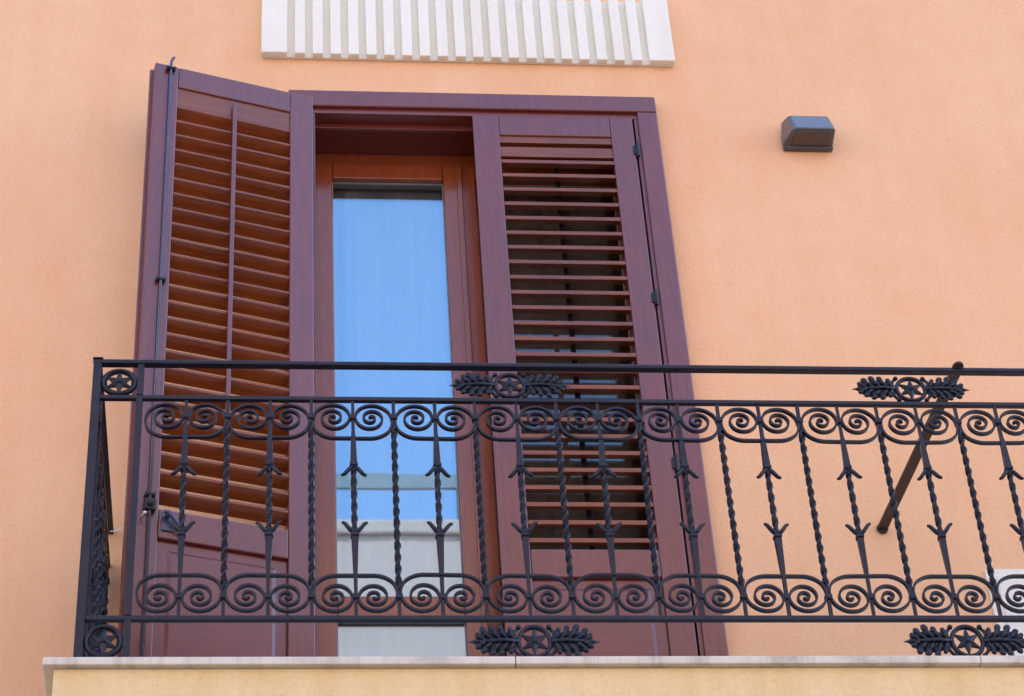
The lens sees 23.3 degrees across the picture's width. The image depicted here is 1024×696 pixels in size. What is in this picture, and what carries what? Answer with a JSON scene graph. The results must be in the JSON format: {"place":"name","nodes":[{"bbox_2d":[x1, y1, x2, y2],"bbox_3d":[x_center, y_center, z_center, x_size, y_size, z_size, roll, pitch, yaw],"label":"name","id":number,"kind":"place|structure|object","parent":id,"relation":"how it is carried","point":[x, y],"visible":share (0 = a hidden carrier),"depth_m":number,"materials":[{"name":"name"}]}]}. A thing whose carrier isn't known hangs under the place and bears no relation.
{"place":"outdoors","nodes":[
{"label":"outdoors","id":0,"kind":"place"},
{"label":"ground","id":1,"kind":"structure","parent":0,"visible":0},
{"bbox_2d":[0,0,1023,695],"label":"house","id":2,"kind":"structure","parent":1,"relation":"on","point":[888,232],"depth_m":8.60,"materials":[{"name":"orange paint"}]},
{"bbox_2d":[288,90,728,656],"bbox_3d":[-0.071,0.289,8.072,1.319,2.926,0.285,1,-41,-6],"label":"balcony door","id":3,"kind":"structure","parent":2,"relation":"attached to","point":[402,140],"depth_m":8.60,"materials":[{"name":"brown wood"}]},
{"bbox_2d":[116,56,314,656],"bbox_3d":[-0.892,0.112,7.777,0.588,2.806,0.087,11,-43,-17],"label":"shutter","id":4,"kind":"object","parent":3,"relation":"attached to","point":[220,136],"visible":0.74,"depth_m":7.91,"materials":[{"name":"brown wood"}]},
{"bbox_2d":[333,188,649,656],"bbox_3d":[-0.077,0.411,8.178,1.100,2.720,0.056,1,-41,-6],"label":"window glass","id":5,"kind":"object","parent":3,"relation":"hanging from","point":[390,293],"visible":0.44,"depth_m":8.41,"materials":[{"name":"glass"}]},
{"bbox_2d":[472,115,697,659],"bbox_3d":[0.225,0.239,7.995,0.588,2.770,0.066,1,-41,-6],"label":"shutter","id":6,"kind":"object","parent":3,"relation":"attached to","point":[496,139],"visible":0.73,"depth_m":8.19,"materials":[{"name":"brown wood"}]},
{"bbox_2d":[42,656,1023,695],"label":"balcony slab","id":7,"kind":"structure","parent":2,"relation":"attached to","point":[606,676],"depth_m":6.39,"materials":[{"name":"stone"}]},
{"bbox_2d":[73,357,1023,656],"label":"balcony railing","id":8,"kind":"object","parent":7,"relation":"on","point":[93,627],"visible":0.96,"depth_m":6.80,"materials":[{"name":"metal"}]},
{"bbox_2d":[110,511,146,531],"bbox_3d":[-1.151,0.520,7.421,0.011,0.119,0.280,19,-45,-25],"label":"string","id":9,"kind":"object","parent":8,"relation":"attached to","point":[144,512],"visible":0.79,"depth_m":7.32,"materials":[{"name":"white fabric"}]},
{"bbox_2d":[781,116,834,151],"bbox_3d":[1.059,-0.784,8.902,0.186,0.130,0.103,1,-41,-6],"label":"wall lamp","id":10,"kind":"object","parent":2,"relation":"attached to","point":[808,133],"visible":1,"depth_m":8.87,"materials":[{"name":"grey metal"}]}
]}

